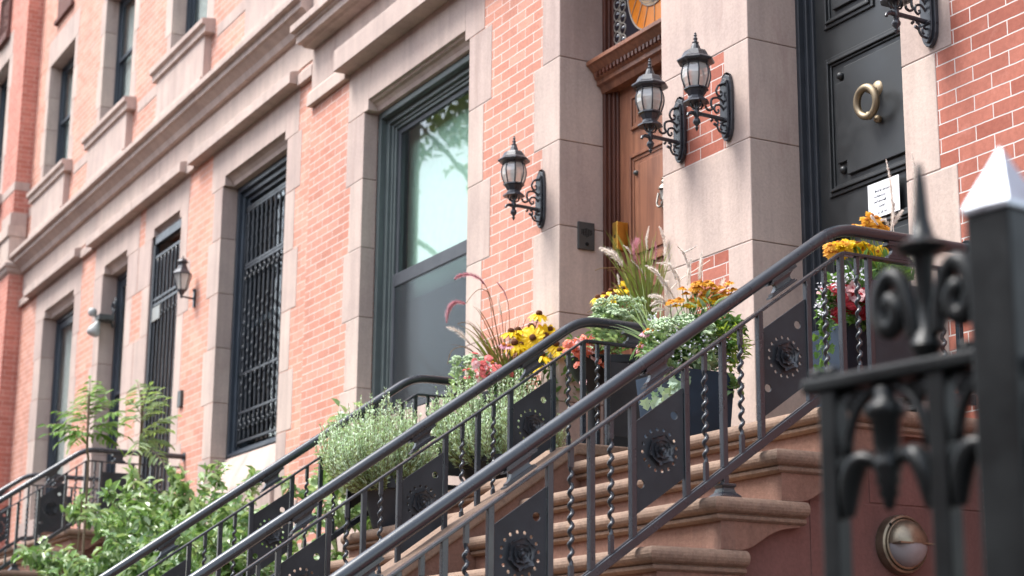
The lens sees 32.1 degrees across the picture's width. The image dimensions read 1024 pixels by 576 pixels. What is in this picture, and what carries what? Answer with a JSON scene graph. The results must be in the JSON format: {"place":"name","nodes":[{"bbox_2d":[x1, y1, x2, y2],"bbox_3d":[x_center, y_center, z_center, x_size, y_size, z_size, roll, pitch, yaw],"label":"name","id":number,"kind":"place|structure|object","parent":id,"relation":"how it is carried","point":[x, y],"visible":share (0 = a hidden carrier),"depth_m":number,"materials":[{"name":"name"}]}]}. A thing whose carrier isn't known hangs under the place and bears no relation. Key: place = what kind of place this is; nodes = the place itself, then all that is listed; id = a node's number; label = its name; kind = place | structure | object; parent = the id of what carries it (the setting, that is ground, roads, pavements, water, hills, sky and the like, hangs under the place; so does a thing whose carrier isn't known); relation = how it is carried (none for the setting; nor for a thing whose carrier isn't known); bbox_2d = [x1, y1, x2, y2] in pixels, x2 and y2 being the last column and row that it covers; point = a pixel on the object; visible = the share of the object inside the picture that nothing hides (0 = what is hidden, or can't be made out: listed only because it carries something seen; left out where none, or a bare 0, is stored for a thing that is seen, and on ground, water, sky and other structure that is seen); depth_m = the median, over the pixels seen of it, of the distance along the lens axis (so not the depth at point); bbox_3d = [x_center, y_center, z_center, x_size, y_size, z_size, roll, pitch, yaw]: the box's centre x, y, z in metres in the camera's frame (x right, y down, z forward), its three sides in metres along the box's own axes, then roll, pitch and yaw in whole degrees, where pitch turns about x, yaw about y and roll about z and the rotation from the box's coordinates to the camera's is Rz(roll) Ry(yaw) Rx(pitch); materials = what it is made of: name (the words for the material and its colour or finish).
{"place":"outdoors","nodes":[
{"label":"outdoors","id":0,"kind":"place"},
{"bbox_2d":[0,0,43,548],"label":"row house","id":1,"kind":"structure","parent":0,"point":[21,23],"depth_m":24.52,"materials":[{"name":"brick"}]},
{"bbox_2d":[0,78,7,177],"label":"window","id":2,"kind":"structure","parent":1,"relation":"in","point":[4,86],"depth_m":26.61,"materials":[{"name":"glass"}]},
{"bbox_2d":[4,0,153,545],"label":"row house","id":3,"kind":"structure","parent":0,"point":[74,256],"depth_m":21.81,"materials":[{"name":"pink brick"}]},
{"bbox_2d":[45,308,73,495],"bbox_3d":[-5.457,1.557,21.995,0.128,2.635,1.590,8,-15,-27],"label":"window","id":4,"kind":"structure","parent":3,"relation":"in","point":[64,326],"depth_m":22.57,"materials":[{"name":"glass"}]},
{"bbox_2d":[55,55,74,164],"bbox_3d":[-5.777,-2.245,23.520,0.128,1.730,1.350,8,-15,-27],"label":"window","id":5,"kind":"structure","parent":3,"relation":"in","point":[63,120],"depth_m":24.00,"materials":[{"name":"glass"}]},
{"bbox_2d":[87,307,114,337],"bbox_3d":[-4.697,0.391,20.277,0.284,0.359,0.245,8,-15,-27],"label":"security light","id":6,"kind":"object","parent":3,"relation":"attached to","point":[93,329],"visible":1,"depth_m":20.21,"materials":[{"name":"white metal"}]},
{"bbox_2d":[106,270,126,516],"bbox_3d":[-4.282,1.203,19.789,0.085,2.935,1.010,8,-15,-27],"label":"window","id":7,"kind":"structure","parent":3,"relation":"in","point":[122,279],"depth_m":20.26,"materials":[{"name":"glass"}]},
{"bbox_2d":[113,0,134,106],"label":"window","id":8,"kind":"structure","parent":3,"relation":"in","point":[121,58],"depth_m":21.64,"materials":[{"name":"glass"}]},
{"bbox_2d":[125,0,313,571],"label":"row house","id":9,"kind":"structure","parent":0,"point":[217,150],"depth_m":16.84,"materials":[{"name":"pink brick"}]},
{"bbox_2d":[173,255,195,307],"bbox_3d":[-3.175,-0.070,17.279,0.245,0.505,0.170,8,-15,-27],"label":"carriage lantern","id":10,"kind":"object","parent":9,"relation":"attached to","point":[182,271],"visible":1,"depth_m":17.25,"materials":[{"name":"metal"}]},
{"bbox_2d":[185,0,207,33],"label":"window","id":11,"kind":"structure","parent":9,"relation":"in","point":[192,12],"depth_m":19.19,"materials":[{"name":"glass"}]},
{"bbox_2d":[226,154,286,458],"bbox_3d":[-1.812,0.219,16.197,0.950,3.050,2.079,8,-15,-27],"label":"window","id":12,"kind":"structure","parent":9,"relation":"in","point":[272,177],"depth_m":16.75,"materials":[{"name":"paint"}]},
{"bbox_2d":[444,271,556,386],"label":"fountain grass","id":13,"kind":"object","parent":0,"point":[497,355],"depth_m":10.70,"materials":[{"name":"plant"}]},
{"bbox_3d":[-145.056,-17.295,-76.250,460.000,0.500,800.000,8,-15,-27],"label":"ground","id":14,"kind":"structure","parent":0,"visible":0},
{"bbox_2d":[13,489,103,575],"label":"leafy shrub","id":15,"kind":"object","parent":14,"relation":"on","point":[74,510],"visible":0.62,"depth_m":15.14,"materials":[{"name":"green plant"}]},
{"bbox_2d":[0,528,116,575],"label":"stone stoop","id":16,"kind":"object","parent":14,"relation":"on","point":[65,538],"visible":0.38,"depth_m":16.36,"materials":[{"name":"brown stone"}]},
{"bbox_2d":[0,473,98,552],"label":"iron railing","id":17,"kind":"object","parent":16,"relation":"on","point":[58,525],"visible":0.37,"depth_m":18.42,"materials":[{"name":"black metal"}]},
{"bbox_2d":[0,447,185,570],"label":"iron railing","id":18,"kind":"object","parent":16,"relation":"on","point":[51,509],"visible":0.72,"depth_m":16.37,"materials":[{"name":"black metal"}]},
{"bbox_2d":[36,375,134,566],"bbox_3d":[-3.684,2.867,14.928,0.824,4.383,0.726,4,-14,-14],"label":"young sapling","id":19,"kind":"object","parent":14,"relation":"on","point":[72,437],"visible":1,"depth_m":15.26,"materials":[{"name":"green plant"}]},
{"bbox_2d":[118,379,181,496],"bbox_3d":[-3.041,2.810,14.432,0.490,4.278,1.000,2,-13,-5],"label":"young sapling","id":20,"kind":"object","parent":14,"relation":"on","point":[143,446],"visible":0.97,"depth_m":14.70,"materials":[{"name":"green plant"}]},
{"bbox_2d":[11,460,348,575],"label":"leafy shrub","id":21,"kind":"object","parent":14,"relation":"on","point":[130,527],"visible":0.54,"depth_m":13.09,"materials":[{"name":"green plant"}]},
{"bbox_2d":[276,398,382,560],"bbox_3d":[-1.016,2.493,11.546,1.047,3.663,2.055,5,-14,-19],"label":"climbing shrub","id":22,"kind":"object","parent":14,"relation":"on","point":[338,516],"visible":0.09,"depth_m":11.76,"materials":[{"name":"green plant"}]},
{"bbox_2d":[293,477,506,574],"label":"stone stoop","id":23,"kind":"object","parent":14,"relation":"on","point":[353,546],"visible":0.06,"depth_m":9.93,"materials":[{"name":"brown stone"}]},
{"bbox_2d":[99,374,492,575],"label":"iron railing","id":24,"kind":"object","parent":23,"relation":"on","point":[164,543],"visible":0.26,"depth_m":10.15,"materials":[{"name":"black metal"}]},
{"bbox_2d":[367,476,426,528],"bbox_3d":[-0.685,1.236,10.178,0.396,0.282,0.396,8,-15,-27],"label":"plant pot","id":25,"kind":"object","parent":23,"relation":"on","point":[388,503],"visible":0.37,"depth_m":10.04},
{"bbox_2d":[314,387,438,492],"bbox_3d":[-0.734,0.887,10.226,0.782,0.611,0.763,8,-15,-27],"label":"rosemary bush","id":26,"kind":"object","parent":25,"relation":"on","point":[345,453],"visible":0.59,"depth_m":10.04,"materials":[{"name":"green plant"}]},
{"bbox_2d":[456,454,506,480],"bbox_3d":[-0.070,1.083,10.204,0.500,0.200,0.500,8,-15,-27],"label":"plant pot","id":27,"kind":"object","parent":23,"relation":"on","point":[469,472],"visible":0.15,"depth_m":10.02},
{"bbox_2d":[425,365,566,471],"bbox_3d":[-0.077,0.759,10.268,0.874,0.677,0.728,8,-15,-27],"label":"rosemary bush","id":28,"kind":"object","parent":27,"relation":"on","point":[448,422],"visible":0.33,"depth_m":10.10,"materials":[{"name":"green plant"}]},
{"bbox_2d":[481,386,534,425],"bbox_3d":[-0.010,0.953,10.698,0.269,0.680,0.269,8,-15,-27],"label":"tall planter","id":29,"kind":"object","parent":23,"relation":"on","point":[484,393],"visible":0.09,"depth_m":10.74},
{"bbox_2d":[446,353,494,398],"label":"sedum plant","id":30,"kind":"object","parent":29,"relation":"on","point":[468,358],"visible":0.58,"depth_m":10.48,"materials":[{"name":"green plant"}]},
{"bbox_2d":[463,352,526,401],"bbox_3d":[-0.071,0.531,10.465,0.236,0.290,0.452,-9,-16,36],"label":"pink begonia","id":31,"kind":"object","parent":29,"relation":"on","point":[485,371],"visible":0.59,"depth_m":10.38,"materials":[{"name":"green plant"}]},
{"bbox_2d":[488,342,535,392],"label":"purple coneflower","id":32,"kind":"object","parent":29,"relation":"on","point":[503,345],"visible":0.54,"depth_m":10.57,"materials":[{"name":"pink plant"}]},
{"bbox_2d":[501,310,579,401],"bbox_3d":[0.185,0.452,10.730,0.534,0.643,0.352,8,-15,-27],"label":"black eyed susan","id":33,"kind":"object","parent":29,"relation":"on","point":[530,337],"visible":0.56,"depth_m":10.68,"materials":[{"name":"yellow plant"}]},
{"bbox_2d":[564,354,603,444],"bbox_3d":[0.449,0.727,9.733,0.330,0.687,0.330,8,-15,-27],"label":"flower urn","id":34,"kind":"object","parent":23,"relation":"on","point":[591,376],"visible":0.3,"depth_m":9.70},
{"bbox_2d":[560,334,629,384],"bbox_3d":[0.461,0.401,9.784,0.396,0.315,0.413,1,-13,-2],"label":"coral begonia","id":35,"kind":"object","parent":34,"relation":"on","point":[568,343],"visible":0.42,"depth_m":9.64,"materials":[{"name":"orange plant"}]},
{"bbox_2d":[584,279,632,353],"bbox_3d":[0.572,0.140,9.747,0.385,0.440,0.229,8,-15,-27],"label":"black eyed susan","id":36,"kind":"object","parent":34,"relation":"on","point":[611,291],"visible":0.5,"depth_m":9.71,"materials":[{"name":"yellow plant"}]},
{"bbox_2d":[289,0,664,575],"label":"row house","id":37,"kind":"structure","parent":14,"relation":"on","point":[424,112],"depth_m":12.90,"materials":[{"name":"brick"}]},
{"bbox_2d":[371,53,469,414],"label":"window","id":38,"kind":"structure","parent":37,"relation":"in","point":[422,195],"depth_m":13.56,"materials":[{"name":"glass"}]},
{"bbox_2d":[498,136,545,228],"bbox_3d":[0.066,-0.664,11.082,0.311,0.573,0.188,8,-15,-27],"label":"wall lantern","id":39,"kind":"object","parent":37,"relation":"attached to","point":[513,157],"depth_m":11.05,"materials":[{"name":"metal"}]},
{"bbox_2d":[577,221,594,250],"bbox_3d":[0.457,-0.320,10.952,0.116,0.174,0.025,8,-15,-27],"label":"intercom","id":40,"kind":"object","parent":37,"relation":"attached to","point":[585,235],"visible":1,"depth_m":10.95,"materials":[{"name":"grey metal"}]},
{"bbox_2d":[612,69,664,353],"bbox_3d":[0.879,-0.080,10.471,0.143,2.560,0.947,8,-15,-27],"label":"door","id":41,"kind":"structure","parent":37,"relation":"in","point":[641,172],"depth_m":10.83,"materials":[{"name":"brown wood"}]},
{"bbox_2d":[375,407,983,575],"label":"stone stoop","id":42,"kind":"object","parent":14,"relation":"on","point":[769,522],"visible":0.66,"depth_m":7.09,"materials":[{"name":"brown stone"}]},
{"bbox_2d":[189,317,678,575],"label":"iron railing","id":43,"kind":"object","parent":42,"relation":"on","point":[299,515],"visible":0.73,"depth_m":8.55,"materials":[{"name":"black metal"}]},
{"bbox_2d":[610,354,642,446],"bbox_3d":[0.626,0.671,9.394,0.280,0.644,0.436,4,-14,-13],"label":"tall planter","id":44,"kind":"object","parent":42,"relation":"on","point":[619,440],"visible":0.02,"depth_m":9.42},
{"bbox_2d":[586,294,653,353],"bbox_3d":[0.582,0.198,9.569,0.412,0.316,0.302,8,-15,-27],"label":"sedum plant","id":45,"kind":"object","parent":44,"relation":"on","point":[614,311],"visible":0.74,"depth_m":9.50,"materials":[{"name":"green plant"}]},
{"bbox_2d":[587,226,671,320],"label":"fountain grass","id":46,"kind":"object","parent":44,"relation":"on","point":[634,280],"depth_m":9.65,"materials":[{"name":"green plant"}]},
{"bbox_2d":[330,224,974,575],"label":"iron railing","id":47,"kind":"object","parent":42,"relation":"on","point":[519,553],"visible":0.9,"depth_m":6.72,"materials":[{"name":"black metal"}]},
{"bbox_2d":[636,368,734,444],"bbox_3d":[0.828,0.607,8.519,0.310,0.371,0.390,8,-15,-27],"label":"square planter","id":48,"kind":"object","parent":42,"relation":"on","point":[696,400],"visible":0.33,"depth_m":8.38,"materials":[{"name":"black metal"}]},
{"bbox_2d":[639,371,690,410],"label":"trailing ivy","id":49,"kind":"object","parent":48,"relation":"hanging from","point":[674,386],"visible":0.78,"depth_m":8.18,"materials":[{"name":"green plant"}]},
{"bbox_2d":[610,245,725,345],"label":"fountain grass","id":50,"kind":"object","parent":48,"relation":"on","point":[668,289],"depth_m":8.60,"materials":[{"name":"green plant"}]},
{"bbox_2d":[635,344,717,378],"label":"mint plant","id":51,"kind":"object","parent":48,"relation":"on","point":[710,358],"visible":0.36,"depth_m":8.40,"materials":[{"name":"green plant"}]},
{"bbox_2d":[644,313,717,370],"bbox_3d":[0.812,0.259,8.491,0.407,0.274,0.276,8,-15,-27],"label":"sedum plant","id":52,"kind":"object","parent":48,"relation":"on","point":[663,324],"visible":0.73,"depth_m":8.43,"materials":[{"name":"green plant"}]},
{"bbox_2d":[637,313,745,372],"bbox_3d":[0.854,0.258,8.496,0.573,0.331,0.309,8,-15,-27],"label":"bedding plant","id":53,"kind":"object","parent":48,"relation":"on","point":[730,344],"visible":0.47,"depth_m":8.47,"materials":[{"name":"green plant"}]},
{"bbox_2d":[629,328,661,360],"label":"purple coneflower","id":54,"kind":"object","parent":53,"relation":"on","point":[640,345],"visible":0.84,"depth_m":8.45,"materials":[{"name":"pink plant"}]},
{"bbox_2d":[664,280,737,367],"bbox_3d":[0.949,0.179,8.638,0.352,0.462,0.398,-4,-14,17],"label":"orange coneflower","id":55,"kind":"object","parent":48,"relation":"on","point":[703,296],"visible":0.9,"depth_m":8.62,"materials":[{"name":"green plant"}]},
{"bbox_2d":[714,321,753,373],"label":"lime sweet potato vine","id":56,"kind":"object","parent":48,"relation":"on","point":[732,336],"visible":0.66,"depth_m":8.52,"materials":[{"name":"green plant"}]},
{"bbox_2d":[719,313,749,397],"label":"dark leaf plant","id":57,"kind":"object","parent":48,"relation":"on","point":[737,319],"visible":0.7,"depth_m":8.56,"materials":[{"name":"plant"}]},
{"bbox_2d":[812,323,902,407],"bbox_3d":[1.496,0.399,7.718,0.370,0.421,0.310,8,-15,-27],"label":"square planter","id":58,"kind":"object","parent":42,"relation":"on","point":[852,343],"visible":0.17,"depth_m":7.60,"materials":[{"name":"black metal"}]},
{"bbox_2d":[812,319,834,369],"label":"trailing ivy","id":59,"kind":"object","parent":58,"relation":"hanging from","point":[831,350],"visible":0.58,"depth_m":7.42,"materials":[{"name":"green plant"}]},
{"bbox_2d":[814,265,864,337],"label":"white bedding plant","id":60,"kind":"object","parent":58,"relation":"on","point":[848,273],"visible":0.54,"depth_m":7.49,"materials":[{"name":"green plant"}]},
{"bbox_2d":[816,280,865,331],"bbox_3d":[1.487,0.105,7.619,0.528,0.261,0.284,8,-15,-27],"label":"red petunia","id":61,"kind":"object","parent":58,"relation":"on","point":[850,299],"visible":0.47,"depth_m":7.52,"materials":[{"name":"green plant"}]},
{"bbox_2d":[822,211,912,324],"bbox_3d":[1.547,-0.089,7.796,0.454,0.528,0.337,8,-15,-27],"label":"orange coneflower","id":62,"kind":"object","parent":58,"relation":"on","point":[835,247],"visible":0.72,"depth_m":7.77,"materials":[{"name":"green plant"}]},
{"bbox_2d":[852,154,914,280],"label":"fountain grass","id":63,"kind":"object","parent":58,"relation":"on","point":[883,266],"depth_m":7.82,"materials":[{"name":"green plant"}]},
{"bbox_2d":[875,515,932,574],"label":"bulkhead light","id":64,"kind":"object","parent":42,"relation":"attached to","point":[902,543],"visible":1,"depth_m":7.04,"materials":[{"name":"brown metal"}]},
{"bbox_2d":[661,0,1023,426],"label":"row house","id":65,"kind":"structure","parent":14,"relation":"on","point":[838,104],"depth_m":9.15,"materials":[{"name":"stone"}]},
{"bbox_2d":[631,58,686,163],"bbox_3d":[0.806,-0.974,9.733,0.311,0.573,0.188,8,-15,-27],"label":"wall lantern","id":66,"kind":"object","parent":65,"relation":"attached to","point":[649,83],"depth_m":9.71,"materials":[{"name":"metal"}]},
{"bbox_2d":[677,32,733,141],"bbox_3d":[1.017,-1.062,9.351,0.311,0.573,0.188,8,-15,-27],"label":"wall lantern","id":67,"kind":"object","parent":65,"relation":"attached to","point":[695,58],"depth_m":9.32,"materials":[{"name":"metal"}]},
{"bbox_2d":[814,0,914,411],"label":"door","id":68,"kind":"structure","parent":65,"relation":"in","point":[859,67],"depth_m":9.03,"materials":[{"name":"black paint"}]},
{"bbox_2d":[868,174,899,216],"bbox_3d":[1.824,-0.443,8.743,0.003,0.179,0.234,8,-15,-27],"label":"paper notice","id":69,"kind":"object","parent":68,"relation":"attached to","point":[879,203],"visible":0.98,"depth_m":8.74,"materials":[{"name":"white paper"}]},
{"bbox_2d":[880,0,938,47],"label":"wall lantern","id":70,"kind":"object","parent":65,"relation":"attached to","point":[927,22],"depth_m":7.98,"materials":[{"name":"metal"}]},
{"bbox_2d":[801,162,977,575],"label":"iron fence","id":71,"kind":"object","parent":14,"relation":"on","point":[944,467],"visible":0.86,"depth_m":2.60,"materials":[{"name":"black metal"}]},
{"bbox_2d":[961,148,1023,575],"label":"gate post","id":72,"kind":"object","parent":14,"relation":"on","point":[992,211],"visible":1,"depth_m":2.44,"materials":[{"name":"metal"}]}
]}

